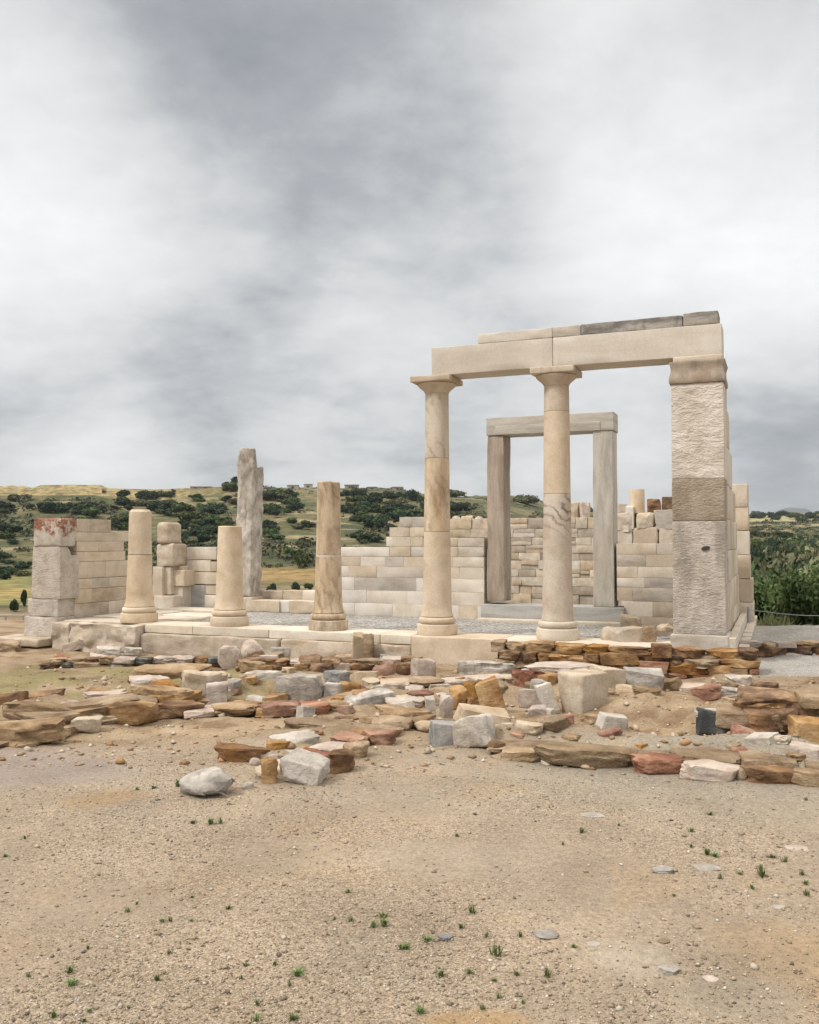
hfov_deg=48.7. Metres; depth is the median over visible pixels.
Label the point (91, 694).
slab
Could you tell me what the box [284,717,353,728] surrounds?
slab
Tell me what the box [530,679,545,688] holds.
rock
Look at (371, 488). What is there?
distant house
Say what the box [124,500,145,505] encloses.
shrub
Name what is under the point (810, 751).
broken stone
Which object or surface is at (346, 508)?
shrub
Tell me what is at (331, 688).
rock
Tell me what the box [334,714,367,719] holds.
slab
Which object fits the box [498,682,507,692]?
broken stone
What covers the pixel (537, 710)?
rock
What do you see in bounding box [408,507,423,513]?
shrub
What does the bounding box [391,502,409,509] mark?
shrub
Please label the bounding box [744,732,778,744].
broken stone
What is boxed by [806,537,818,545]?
shrub
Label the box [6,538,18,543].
shrub
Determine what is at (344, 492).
shrub
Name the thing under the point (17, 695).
rock
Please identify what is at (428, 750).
rubble
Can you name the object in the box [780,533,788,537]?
shrub
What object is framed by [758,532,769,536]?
shrub
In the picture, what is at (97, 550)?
ashlar wall
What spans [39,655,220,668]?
dry stone wall
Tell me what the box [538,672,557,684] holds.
broken stone
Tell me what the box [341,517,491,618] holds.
ashlar wall
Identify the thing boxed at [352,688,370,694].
broken stone
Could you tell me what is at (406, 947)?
weed tuft
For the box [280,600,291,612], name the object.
threshold block
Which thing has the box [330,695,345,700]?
broken stone
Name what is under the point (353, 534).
shrub
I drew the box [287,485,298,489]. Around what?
distant house
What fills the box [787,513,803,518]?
shrub
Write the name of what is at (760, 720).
slab
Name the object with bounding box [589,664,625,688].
rock
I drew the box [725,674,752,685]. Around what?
broken stone
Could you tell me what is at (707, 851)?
weed tuft
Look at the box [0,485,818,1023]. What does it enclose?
ground
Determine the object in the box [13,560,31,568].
shrub
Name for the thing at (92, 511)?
shrub
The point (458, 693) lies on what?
rock
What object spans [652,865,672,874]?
pebble
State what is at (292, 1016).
weed tuft
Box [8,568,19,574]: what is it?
shrub
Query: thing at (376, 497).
shrub
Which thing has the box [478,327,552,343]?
cornice block
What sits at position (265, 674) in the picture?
rock
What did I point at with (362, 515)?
shrub
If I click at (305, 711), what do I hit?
rock
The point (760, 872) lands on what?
weed tuft
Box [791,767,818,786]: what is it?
slab
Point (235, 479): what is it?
shrub
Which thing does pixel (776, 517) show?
shrub
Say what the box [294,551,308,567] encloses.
shrub
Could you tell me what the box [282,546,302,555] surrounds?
shrub
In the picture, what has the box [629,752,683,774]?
slab
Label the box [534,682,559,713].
slab
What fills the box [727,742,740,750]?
broken stone
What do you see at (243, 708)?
dry stone wall
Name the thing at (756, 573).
shrub
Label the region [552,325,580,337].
cornice block
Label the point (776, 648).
dry stone wall
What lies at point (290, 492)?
shrub
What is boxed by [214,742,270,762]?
slab
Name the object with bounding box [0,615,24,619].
metal railing
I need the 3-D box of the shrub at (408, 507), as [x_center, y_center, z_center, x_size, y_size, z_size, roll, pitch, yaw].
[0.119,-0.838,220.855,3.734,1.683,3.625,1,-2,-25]
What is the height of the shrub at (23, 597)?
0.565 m
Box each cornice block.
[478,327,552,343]
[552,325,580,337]
[581,315,682,334]
[683,311,719,325]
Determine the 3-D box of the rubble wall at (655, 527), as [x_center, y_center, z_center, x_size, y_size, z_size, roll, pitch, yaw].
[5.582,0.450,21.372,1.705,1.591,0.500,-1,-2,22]
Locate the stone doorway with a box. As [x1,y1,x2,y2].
[476,412,624,626]
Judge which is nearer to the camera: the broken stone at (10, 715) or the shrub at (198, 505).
the broken stone at (10, 715)
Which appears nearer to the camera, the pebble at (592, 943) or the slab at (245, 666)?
the pebble at (592, 943)
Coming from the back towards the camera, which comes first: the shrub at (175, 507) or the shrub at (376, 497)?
the shrub at (376, 497)
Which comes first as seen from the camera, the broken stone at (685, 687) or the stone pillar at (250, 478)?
the broken stone at (685, 687)
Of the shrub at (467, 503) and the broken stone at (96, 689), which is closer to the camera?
the broken stone at (96, 689)
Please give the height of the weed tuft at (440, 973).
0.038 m
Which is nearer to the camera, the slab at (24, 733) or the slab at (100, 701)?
the slab at (24, 733)
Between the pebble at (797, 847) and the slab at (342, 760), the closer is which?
the pebble at (797, 847)
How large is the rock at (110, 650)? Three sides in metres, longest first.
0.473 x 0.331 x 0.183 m
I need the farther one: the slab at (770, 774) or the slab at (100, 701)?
the slab at (100, 701)
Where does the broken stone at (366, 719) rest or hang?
on the ground
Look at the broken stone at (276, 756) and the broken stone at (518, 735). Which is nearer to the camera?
the broken stone at (276, 756)
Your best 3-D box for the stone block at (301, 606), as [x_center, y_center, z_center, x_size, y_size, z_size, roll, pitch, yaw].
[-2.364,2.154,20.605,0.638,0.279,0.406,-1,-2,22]
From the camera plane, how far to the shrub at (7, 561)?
124.86 m
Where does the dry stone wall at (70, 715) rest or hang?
on the ground
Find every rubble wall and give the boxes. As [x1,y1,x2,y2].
[450,499,660,605]
[617,497,672,543]
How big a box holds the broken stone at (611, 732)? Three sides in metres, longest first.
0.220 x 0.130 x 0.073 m
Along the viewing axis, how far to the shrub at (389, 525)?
180.00 m
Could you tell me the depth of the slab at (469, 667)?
12.42 m
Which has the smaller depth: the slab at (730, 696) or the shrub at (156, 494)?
the slab at (730, 696)
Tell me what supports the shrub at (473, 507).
on the ground
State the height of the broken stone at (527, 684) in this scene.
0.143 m
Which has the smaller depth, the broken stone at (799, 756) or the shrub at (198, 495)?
the broken stone at (799, 756)
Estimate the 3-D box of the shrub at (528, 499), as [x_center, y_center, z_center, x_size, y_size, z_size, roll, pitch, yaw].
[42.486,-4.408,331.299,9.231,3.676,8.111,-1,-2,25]
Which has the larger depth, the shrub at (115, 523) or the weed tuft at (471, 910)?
the shrub at (115, 523)
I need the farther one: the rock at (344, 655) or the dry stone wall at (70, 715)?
the rock at (344, 655)
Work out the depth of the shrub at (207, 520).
179.73 m
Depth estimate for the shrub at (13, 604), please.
26.89 m
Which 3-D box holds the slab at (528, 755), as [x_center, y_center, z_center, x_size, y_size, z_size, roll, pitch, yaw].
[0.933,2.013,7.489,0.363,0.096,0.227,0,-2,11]
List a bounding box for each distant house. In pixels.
[190,486,211,489]
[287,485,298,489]
[303,484,312,488]
[344,484,358,487]
[367,487,376,489]
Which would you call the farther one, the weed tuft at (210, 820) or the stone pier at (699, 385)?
the stone pier at (699, 385)
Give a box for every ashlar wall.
[64,519,128,618]
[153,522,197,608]
[185,547,216,606]
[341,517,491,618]
[616,543,672,625]
[726,377,756,648]
[731,484,754,621]
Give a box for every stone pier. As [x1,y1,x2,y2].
[23,518,78,636]
[669,354,730,653]
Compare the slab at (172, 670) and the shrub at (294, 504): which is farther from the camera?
the shrub at (294, 504)
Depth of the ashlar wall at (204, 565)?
21.55 m
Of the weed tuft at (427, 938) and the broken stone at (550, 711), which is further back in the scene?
the broken stone at (550, 711)
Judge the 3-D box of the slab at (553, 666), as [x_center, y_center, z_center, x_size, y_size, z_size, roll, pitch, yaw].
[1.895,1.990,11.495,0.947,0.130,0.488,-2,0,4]
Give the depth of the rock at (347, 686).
10.90 m
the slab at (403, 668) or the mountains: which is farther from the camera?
the mountains
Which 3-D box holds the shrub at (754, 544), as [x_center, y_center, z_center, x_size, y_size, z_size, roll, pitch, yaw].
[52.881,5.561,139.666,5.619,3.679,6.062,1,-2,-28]
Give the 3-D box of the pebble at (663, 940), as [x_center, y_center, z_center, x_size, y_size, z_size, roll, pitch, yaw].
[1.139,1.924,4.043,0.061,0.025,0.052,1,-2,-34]
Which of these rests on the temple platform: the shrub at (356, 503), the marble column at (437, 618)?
the marble column at (437, 618)
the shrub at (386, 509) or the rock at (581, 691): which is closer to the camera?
the rock at (581, 691)
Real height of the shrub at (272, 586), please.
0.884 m
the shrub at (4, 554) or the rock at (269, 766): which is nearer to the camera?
the rock at (269, 766)
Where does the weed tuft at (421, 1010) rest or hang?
on the ground
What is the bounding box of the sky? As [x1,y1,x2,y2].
[0,0,818,513]
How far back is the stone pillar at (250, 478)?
21.14 m
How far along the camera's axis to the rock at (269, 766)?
6.67 m
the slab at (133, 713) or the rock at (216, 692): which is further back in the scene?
the rock at (216, 692)
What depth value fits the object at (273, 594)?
21.30 m
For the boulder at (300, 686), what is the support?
on the ground
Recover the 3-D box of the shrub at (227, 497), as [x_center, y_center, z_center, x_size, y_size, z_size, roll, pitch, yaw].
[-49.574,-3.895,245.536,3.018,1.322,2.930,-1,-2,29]
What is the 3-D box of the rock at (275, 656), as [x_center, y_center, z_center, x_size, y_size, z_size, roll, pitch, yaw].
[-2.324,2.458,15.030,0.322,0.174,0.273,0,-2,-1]
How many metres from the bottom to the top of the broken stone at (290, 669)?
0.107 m
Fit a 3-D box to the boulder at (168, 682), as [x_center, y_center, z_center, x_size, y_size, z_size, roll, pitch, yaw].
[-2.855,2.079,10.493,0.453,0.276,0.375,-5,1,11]
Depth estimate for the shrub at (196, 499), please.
241.98 m
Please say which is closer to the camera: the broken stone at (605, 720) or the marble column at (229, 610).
the broken stone at (605, 720)
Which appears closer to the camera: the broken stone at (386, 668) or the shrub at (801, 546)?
the broken stone at (386, 668)
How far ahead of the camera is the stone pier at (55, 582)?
18.42 m
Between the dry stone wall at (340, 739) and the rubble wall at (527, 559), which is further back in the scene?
the rubble wall at (527, 559)
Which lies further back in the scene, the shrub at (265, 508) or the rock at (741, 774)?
the shrub at (265, 508)
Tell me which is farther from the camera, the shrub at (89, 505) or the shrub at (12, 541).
the shrub at (89, 505)
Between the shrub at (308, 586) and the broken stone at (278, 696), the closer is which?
the broken stone at (278, 696)
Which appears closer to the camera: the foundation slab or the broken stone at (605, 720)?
the broken stone at (605, 720)
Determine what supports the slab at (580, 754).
on the ground
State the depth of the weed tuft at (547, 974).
3.73 m
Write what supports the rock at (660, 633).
on the gravel floor
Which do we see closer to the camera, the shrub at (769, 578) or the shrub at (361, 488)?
the shrub at (769, 578)
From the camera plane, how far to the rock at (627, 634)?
14.35 m
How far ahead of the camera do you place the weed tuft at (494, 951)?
3.93 m
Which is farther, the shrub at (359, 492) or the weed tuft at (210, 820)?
the shrub at (359, 492)
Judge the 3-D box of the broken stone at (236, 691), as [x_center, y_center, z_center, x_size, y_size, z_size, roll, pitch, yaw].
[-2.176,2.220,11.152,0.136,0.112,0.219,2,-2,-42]
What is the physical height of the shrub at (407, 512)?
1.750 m
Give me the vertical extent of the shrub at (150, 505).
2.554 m
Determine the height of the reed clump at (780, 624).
0.334 m
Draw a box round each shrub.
[0,500,15,507]
[0,507,16,511]
[0,523,11,530]
[0,531,16,538]
[0,551,11,557]
[0,559,16,563]
[0,566,15,569]
[0,569,11,579]
[4,503,13,507]
[5,525,23,532]
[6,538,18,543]
[7,494,32,500]
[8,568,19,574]
[9,599,18,611]
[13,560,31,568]
[13,569,31,575]
[20,589,26,605]
[25,504,34,508]
[36,502,44,508]
[40,501,55,510]
[50,502,74,512]
[71,508,83,514]
[77,501,98,506]
[81,506,101,515]
[83,504,94,507]
[107,514,128,520]
[111,520,120,527]
[113,496,129,504]
[115,522,128,529]
[116,489,130,496]
[123,505,133,509]
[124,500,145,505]
[134,489,153,498]
[145,501,169,509]
[151,491,159,498]
[158,508,179,514]
[162,500,183,507]
[169,512,180,515]
[170,503,194,511]
[176,520,189,529]
[177,511,202,520]
[181,531,188,538]
[185,538,198,542]
[187,511,206,519]
[187,542,210,546]
[188,529,197,535]
[191,493,202,498]
[191,519,201,523]
[192,497,205,501]
[192,524,214,533]
[195,529,214,535]
[196,502,217,508]
[196,533,210,542]
[198,505,226,514]
[199,518,214,525]
[203,513,232,521]
[204,524,217,532]
[207,504,227,509]
[212,520,230,525]
[217,503,226,507]
[220,480,237,490]
[222,495,231,499]
[227,498,237,503]
[231,476,237,482]
[262,491,280,498]
[262,519,277,526]
[262,528,279,532]
[262,533,285,539]
[263,488,283,493]
[263,503,280,507]
[263,505,270,512]
[263,523,280,529]
[263,531,276,534]
[266,582,276,589]
[267,507,282,512]
[270,510,278,515]
[272,493,288,499]
[275,497,300,504]
[281,508,289,512]
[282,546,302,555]
[283,489,296,496]
[286,500,304,509]
[286,517,297,522]
[291,581,299,589]
[292,524,302,528]
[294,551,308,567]
[300,520,316,526]
[304,583,313,589]
[340,490,349,495]
[340,504,354,511]
[345,495,361,501]
[345,500,362,505]
[347,487,367,492]
[348,516,360,520]
[348,530,365,537]
[349,489,369,496]
[349,507,368,514]
[354,514,368,516]
[355,510,368,514]
[355,533,382,541]
[356,516,365,522]
[358,500,380,507]
[358,539,368,543]
[359,530,381,535]
[359,534,370,539]
[361,493,385,502]
[362,516,387,527]
[366,506,380,511]
[367,514,388,521]
[379,504,399,509]
[380,507,392,513]
[382,490,395,497]
[384,492,402,498]
[384,523,395,529]
[385,511,405,518]
[388,498,407,504]
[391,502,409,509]
[394,509,413,515]
[401,489,418,498]
[403,505,415,510]
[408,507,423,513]
[408,513,423,516]
[412,496,423,501]
[450,489,466,496]
[450,501,457,510]
[456,503,467,511]
[457,502,472,510]
[464,505,477,510]
[513,495,537,504]
[750,513,763,517]
[750,536,772,552]
[750,545,778,559]
[751,524,818,578]
[751,548,814,575]
[751,562,778,583]
[753,543,801,562]
[754,564,809,625]
[754,569,773,582]
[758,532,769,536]
[758,545,818,582]
[761,541,796,553]
[762,537,786,546]
[765,560,818,625]
[767,512,781,517]
[770,516,780,519]
[771,531,786,535]
[778,510,789,514]
[779,539,805,545]
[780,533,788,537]
[785,536,816,542]
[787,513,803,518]
[790,530,818,558]
[793,540,811,551]
[795,516,809,520]
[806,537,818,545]
[807,514,818,518]
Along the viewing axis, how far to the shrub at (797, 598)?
19.86 m
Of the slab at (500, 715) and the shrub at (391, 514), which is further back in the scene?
the shrub at (391, 514)
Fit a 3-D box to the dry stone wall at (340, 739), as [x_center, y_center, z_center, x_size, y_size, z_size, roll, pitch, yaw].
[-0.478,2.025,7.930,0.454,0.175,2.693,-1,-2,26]
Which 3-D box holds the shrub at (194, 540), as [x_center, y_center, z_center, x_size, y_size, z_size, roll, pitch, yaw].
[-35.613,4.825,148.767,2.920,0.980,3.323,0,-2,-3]
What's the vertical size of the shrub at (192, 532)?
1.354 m
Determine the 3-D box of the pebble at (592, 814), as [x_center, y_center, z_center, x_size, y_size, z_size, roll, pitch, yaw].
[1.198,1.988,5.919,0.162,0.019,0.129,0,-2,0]
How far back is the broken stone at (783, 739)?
7.43 m
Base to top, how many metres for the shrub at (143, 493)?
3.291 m
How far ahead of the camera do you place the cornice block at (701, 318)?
13.83 m
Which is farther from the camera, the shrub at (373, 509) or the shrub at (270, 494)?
the shrub at (270, 494)
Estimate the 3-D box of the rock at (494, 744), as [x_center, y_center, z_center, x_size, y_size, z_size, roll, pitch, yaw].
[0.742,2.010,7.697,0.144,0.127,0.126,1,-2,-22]
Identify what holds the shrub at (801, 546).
on the ground
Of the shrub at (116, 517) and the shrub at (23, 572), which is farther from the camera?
the shrub at (116, 517)
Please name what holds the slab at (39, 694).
on the ground
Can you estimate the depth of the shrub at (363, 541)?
151.61 m
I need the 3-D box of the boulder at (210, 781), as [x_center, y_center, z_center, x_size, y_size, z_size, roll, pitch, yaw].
[-1.430,1.934,6.426,0.427,0.193,0.359,-11,2,4]
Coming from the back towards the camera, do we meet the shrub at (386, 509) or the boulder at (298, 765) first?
the shrub at (386, 509)
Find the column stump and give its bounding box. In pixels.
[629,489,644,513]
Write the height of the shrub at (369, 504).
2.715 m
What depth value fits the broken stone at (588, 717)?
9.02 m
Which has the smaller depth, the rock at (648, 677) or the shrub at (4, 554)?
the rock at (648, 677)
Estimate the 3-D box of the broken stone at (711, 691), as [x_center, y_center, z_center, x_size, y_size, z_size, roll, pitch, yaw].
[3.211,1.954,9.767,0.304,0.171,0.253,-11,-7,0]
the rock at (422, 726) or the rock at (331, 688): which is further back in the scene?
the rock at (331, 688)
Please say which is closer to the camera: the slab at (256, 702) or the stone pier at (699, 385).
the slab at (256, 702)
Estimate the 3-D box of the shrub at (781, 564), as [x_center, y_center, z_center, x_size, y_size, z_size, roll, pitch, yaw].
[15.794,3.932,35.774,5.711,5.058,6.338,-1,-2,23]
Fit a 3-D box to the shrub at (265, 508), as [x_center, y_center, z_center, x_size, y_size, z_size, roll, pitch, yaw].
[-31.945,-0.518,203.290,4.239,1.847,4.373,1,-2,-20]
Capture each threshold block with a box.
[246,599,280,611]
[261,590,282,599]
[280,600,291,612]
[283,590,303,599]
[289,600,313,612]
[302,590,314,599]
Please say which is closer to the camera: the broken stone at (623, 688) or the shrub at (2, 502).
the broken stone at (623, 688)
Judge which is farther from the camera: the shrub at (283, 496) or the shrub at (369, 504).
the shrub at (283, 496)
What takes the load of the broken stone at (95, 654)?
on the ground
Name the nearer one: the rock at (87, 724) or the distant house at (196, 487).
the rock at (87, 724)
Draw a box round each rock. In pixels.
[0,691,28,705]
[62,641,81,651]
[71,715,103,732]
[96,646,121,656]
[124,647,142,655]
[206,681,228,704]
[227,678,241,689]
[238,674,245,679]
[241,781,253,788]
[243,670,282,679]
[249,758,260,765]
[259,655,278,658]
[260,756,277,783]
[266,740,290,750]
[269,647,290,658]
[269,729,319,743]
[296,706,315,716]
[323,682,342,697]
[335,654,351,657]
[339,681,361,692]
[354,671,377,681]
[363,633,373,657]
[410,658,435,676]
[413,720,429,732]
[424,695,435,714]
[428,720,455,746]
[439,694,453,718]
[449,685,466,709]
[463,680,478,698]
[467,698,479,704]
[475,675,505,708]
[487,740,505,753]
[518,688,539,707]
[528,704,546,715]
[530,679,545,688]
[558,669,607,713]
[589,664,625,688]
[600,626,614,639]
[609,626,641,641]
[620,614,641,626]
[623,666,664,690]
[641,625,657,641]
[656,623,672,631]
[656,629,672,635]
[696,707,729,735]
[730,724,755,733]
[736,767,747,779]
[787,715,818,743]
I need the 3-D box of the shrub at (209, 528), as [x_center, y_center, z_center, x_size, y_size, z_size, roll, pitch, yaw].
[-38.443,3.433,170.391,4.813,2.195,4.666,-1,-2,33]
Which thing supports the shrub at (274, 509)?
on the ground
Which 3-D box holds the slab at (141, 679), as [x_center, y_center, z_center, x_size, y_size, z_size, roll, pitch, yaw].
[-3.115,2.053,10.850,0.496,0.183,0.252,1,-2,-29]
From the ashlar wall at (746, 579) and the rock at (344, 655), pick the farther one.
the ashlar wall at (746, 579)
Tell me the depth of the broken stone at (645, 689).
9.85 m
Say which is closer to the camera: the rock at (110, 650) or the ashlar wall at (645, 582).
the rock at (110, 650)
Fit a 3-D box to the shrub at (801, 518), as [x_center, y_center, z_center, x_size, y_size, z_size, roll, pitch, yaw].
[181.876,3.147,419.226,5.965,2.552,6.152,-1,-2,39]
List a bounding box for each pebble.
[438,933,452,940]
[533,929,558,939]
[580,812,605,817]
[586,941,599,945]
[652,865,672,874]
[657,937,670,943]
[658,964,680,975]
[691,863,720,870]
[702,975,718,981]
[773,905,785,908]
[785,845,808,850]
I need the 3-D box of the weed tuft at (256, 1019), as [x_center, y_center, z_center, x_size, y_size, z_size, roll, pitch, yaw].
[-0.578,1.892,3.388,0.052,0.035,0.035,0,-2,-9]
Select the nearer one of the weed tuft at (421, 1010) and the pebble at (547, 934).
the weed tuft at (421, 1010)
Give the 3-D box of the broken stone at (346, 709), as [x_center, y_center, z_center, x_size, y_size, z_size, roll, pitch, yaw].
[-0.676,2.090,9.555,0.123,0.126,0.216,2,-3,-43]
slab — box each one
[0,634,52,646]
[0,639,21,651]
[0,717,70,747]
[2,701,75,711]
[29,688,65,698]
[60,693,139,714]
[82,691,125,698]
[104,700,158,725]
[127,663,212,683]
[129,675,169,685]
[130,684,193,700]
[158,700,204,719]
[181,670,227,696]
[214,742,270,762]
[235,700,260,704]
[238,660,266,672]
[258,699,300,717]
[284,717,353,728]
[323,670,349,682]
[325,748,354,773]
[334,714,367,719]
[343,740,369,758]
[351,632,363,658]
[362,729,396,744]
[374,704,430,716]
[379,654,399,657]
[385,695,424,707]
[395,662,410,675]
[453,703,509,724]
[456,660,515,675]
[500,748,540,762]
[510,669,545,687]
[521,661,589,672]
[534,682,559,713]
[534,742,637,768]
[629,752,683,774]
[679,759,739,781]
[694,708,715,716]
[721,686,736,695]
[723,695,736,697]
[739,765,793,783]
[743,707,797,732]
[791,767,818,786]
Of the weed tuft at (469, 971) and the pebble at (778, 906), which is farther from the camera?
the pebble at (778, 906)
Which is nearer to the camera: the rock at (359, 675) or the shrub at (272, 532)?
the rock at (359, 675)
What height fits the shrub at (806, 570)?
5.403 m
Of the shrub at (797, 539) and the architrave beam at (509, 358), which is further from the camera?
the shrub at (797, 539)
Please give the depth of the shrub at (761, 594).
20.93 m
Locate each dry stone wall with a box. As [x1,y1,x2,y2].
[0,690,209,747]
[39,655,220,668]
[183,700,349,718]
[235,655,422,672]
[254,714,436,781]
[351,673,513,690]
[486,739,818,769]
[491,639,760,678]
[715,686,818,734]
[739,640,818,657]
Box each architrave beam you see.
[431,338,552,379]
[553,323,723,370]
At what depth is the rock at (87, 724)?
8.56 m
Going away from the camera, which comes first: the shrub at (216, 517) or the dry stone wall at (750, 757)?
the dry stone wall at (750, 757)
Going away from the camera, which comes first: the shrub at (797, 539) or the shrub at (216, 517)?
the shrub at (797, 539)
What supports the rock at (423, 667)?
on the ground
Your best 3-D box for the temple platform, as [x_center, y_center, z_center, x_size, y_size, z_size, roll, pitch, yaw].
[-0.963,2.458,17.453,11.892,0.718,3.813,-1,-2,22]
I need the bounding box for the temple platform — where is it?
[51,606,669,664]
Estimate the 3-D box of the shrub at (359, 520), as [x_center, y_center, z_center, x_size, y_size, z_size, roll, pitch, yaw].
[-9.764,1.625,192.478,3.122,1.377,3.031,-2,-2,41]
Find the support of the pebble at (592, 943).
on the ground
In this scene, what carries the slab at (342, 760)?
on the ground
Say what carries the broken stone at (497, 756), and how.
on the ground
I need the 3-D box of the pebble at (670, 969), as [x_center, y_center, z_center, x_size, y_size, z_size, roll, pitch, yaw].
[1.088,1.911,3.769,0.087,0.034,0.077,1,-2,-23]
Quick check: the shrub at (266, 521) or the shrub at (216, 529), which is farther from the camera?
the shrub at (266, 521)
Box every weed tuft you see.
[45,1009,56,1018]
[64,977,82,986]
[65,962,73,973]
[153,974,160,980]
[205,817,216,824]
[249,1013,261,1021]
[286,965,307,975]
[286,1011,302,1020]
[376,909,390,917]
[379,915,388,926]
[401,941,411,949]
[414,1002,428,1014]
[420,935,433,941]
[432,969,445,977]
[464,967,475,973]
[467,903,475,914]
[488,944,505,956]
[544,968,551,978]
[701,848,713,855]
[752,864,764,877]
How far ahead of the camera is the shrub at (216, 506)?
214.13 m
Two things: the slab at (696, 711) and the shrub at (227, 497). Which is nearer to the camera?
the slab at (696, 711)
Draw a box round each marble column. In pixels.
[120,509,157,622]
[210,526,248,626]
[308,481,347,630]
[410,374,462,635]
[530,365,581,640]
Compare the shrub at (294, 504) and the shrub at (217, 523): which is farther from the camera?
the shrub at (294, 504)
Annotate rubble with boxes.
[0,664,814,769]
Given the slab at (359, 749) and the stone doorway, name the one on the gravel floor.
the stone doorway
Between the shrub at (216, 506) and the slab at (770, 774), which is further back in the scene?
the shrub at (216, 506)
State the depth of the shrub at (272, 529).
172.32 m
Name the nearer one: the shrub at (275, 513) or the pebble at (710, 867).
the pebble at (710, 867)
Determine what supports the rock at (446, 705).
on the ground
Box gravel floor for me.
[196,603,669,640]
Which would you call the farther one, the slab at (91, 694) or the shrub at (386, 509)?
the shrub at (386, 509)
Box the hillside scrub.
[0,485,818,600]
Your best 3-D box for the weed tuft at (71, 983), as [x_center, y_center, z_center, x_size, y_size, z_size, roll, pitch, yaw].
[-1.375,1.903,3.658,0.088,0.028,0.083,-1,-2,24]
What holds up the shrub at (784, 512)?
on the ground
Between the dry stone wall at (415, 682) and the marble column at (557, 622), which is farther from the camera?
the marble column at (557, 622)
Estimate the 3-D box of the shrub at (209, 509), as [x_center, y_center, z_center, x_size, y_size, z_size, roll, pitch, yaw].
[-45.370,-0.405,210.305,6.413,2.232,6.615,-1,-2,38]
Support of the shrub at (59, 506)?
on the ground
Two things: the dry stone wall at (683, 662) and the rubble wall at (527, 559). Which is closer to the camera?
the dry stone wall at (683, 662)
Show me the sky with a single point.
(227, 226)
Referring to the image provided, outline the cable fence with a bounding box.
[747,607,818,622]
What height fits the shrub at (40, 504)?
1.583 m
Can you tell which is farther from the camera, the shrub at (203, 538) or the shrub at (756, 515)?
the shrub at (756, 515)
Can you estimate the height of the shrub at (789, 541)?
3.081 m
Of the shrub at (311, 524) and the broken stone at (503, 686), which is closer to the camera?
the broken stone at (503, 686)
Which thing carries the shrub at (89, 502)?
on the ground
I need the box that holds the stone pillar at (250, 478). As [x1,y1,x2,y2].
[236,447,263,611]
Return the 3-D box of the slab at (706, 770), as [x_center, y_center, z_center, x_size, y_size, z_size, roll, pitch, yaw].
[2.288,1.972,6.870,0.447,0.139,0.241,3,1,-4]
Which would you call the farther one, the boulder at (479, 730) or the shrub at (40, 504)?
the shrub at (40, 504)
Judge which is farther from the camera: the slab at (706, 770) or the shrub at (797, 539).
the shrub at (797, 539)
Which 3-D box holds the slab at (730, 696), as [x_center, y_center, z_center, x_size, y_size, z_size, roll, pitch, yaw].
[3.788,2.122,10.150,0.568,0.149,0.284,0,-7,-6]
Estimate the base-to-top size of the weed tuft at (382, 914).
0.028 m
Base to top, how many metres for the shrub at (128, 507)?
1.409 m
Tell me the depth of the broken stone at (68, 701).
9.08 m
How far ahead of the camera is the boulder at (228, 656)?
13.90 m
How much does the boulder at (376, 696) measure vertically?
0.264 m
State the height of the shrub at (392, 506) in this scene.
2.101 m
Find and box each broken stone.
[3,711,18,719]
[54,654,72,657]
[60,700,78,703]
[85,687,111,691]
[90,652,107,656]
[112,689,125,691]
[230,688,240,694]
[244,675,257,684]
[246,694,264,701]
[260,665,272,670]
[260,754,279,758]
[264,692,288,700]
[268,651,285,657]
[282,667,294,672]
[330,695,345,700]
[336,705,354,714]
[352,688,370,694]
[359,716,378,723]
[372,661,395,675]
[388,700,414,706]
[406,689,433,703]
[490,753,502,759]
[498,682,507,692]
[510,731,524,738]
[515,720,542,734]
[524,681,530,688]
[529,707,554,714]
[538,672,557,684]
[541,715,567,731]
[557,713,573,724]
[561,733,581,740]
[580,712,598,722]
[595,712,628,729]
[597,728,622,737]
[615,684,632,692]
[632,685,660,695]
[635,743,647,748]
[662,677,682,690]
[679,682,704,691]
[690,683,722,700]
[711,679,738,687]
[722,697,734,702]
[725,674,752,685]
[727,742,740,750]
[731,746,746,752]
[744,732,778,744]
[752,682,778,687]
[774,735,791,743]
[786,752,805,760]
[789,741,818,759]
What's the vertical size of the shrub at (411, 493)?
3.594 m
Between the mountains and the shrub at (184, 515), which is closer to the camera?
the shrub at (184, 515)
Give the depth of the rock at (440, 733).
7.91 m
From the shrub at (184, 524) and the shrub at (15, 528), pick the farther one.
the shrub at (184, 524)
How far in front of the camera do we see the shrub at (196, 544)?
135.42 m
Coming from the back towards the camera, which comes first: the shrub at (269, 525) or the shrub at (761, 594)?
the shrub at (269, 525)
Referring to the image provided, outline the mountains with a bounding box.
[772,507,814,514]
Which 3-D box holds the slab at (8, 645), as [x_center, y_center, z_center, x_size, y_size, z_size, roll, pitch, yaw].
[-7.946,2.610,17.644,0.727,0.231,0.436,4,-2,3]
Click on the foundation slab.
(27, 641)
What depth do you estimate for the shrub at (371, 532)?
161.37 m
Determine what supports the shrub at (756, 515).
on the ground
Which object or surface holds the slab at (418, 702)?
on the ground
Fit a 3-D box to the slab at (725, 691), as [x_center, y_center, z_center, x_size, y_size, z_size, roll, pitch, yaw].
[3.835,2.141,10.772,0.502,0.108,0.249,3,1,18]
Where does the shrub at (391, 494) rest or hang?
on the ground
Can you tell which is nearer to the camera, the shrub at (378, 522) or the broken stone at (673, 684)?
the broken stone at (673, 684)
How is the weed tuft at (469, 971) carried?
on the ground
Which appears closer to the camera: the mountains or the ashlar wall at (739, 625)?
the ashlar wall at (739, 625)
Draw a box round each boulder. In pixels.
[149,679,179,686]
[179,767,239,796]
[218,645,242,669]
[241,639,265,657]
[275,672,324,700]
[279,747,329,785]
[344,688,394,705]
[452,713,495,746]
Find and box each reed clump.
[755,615,790,625]
[760,612,796,625]

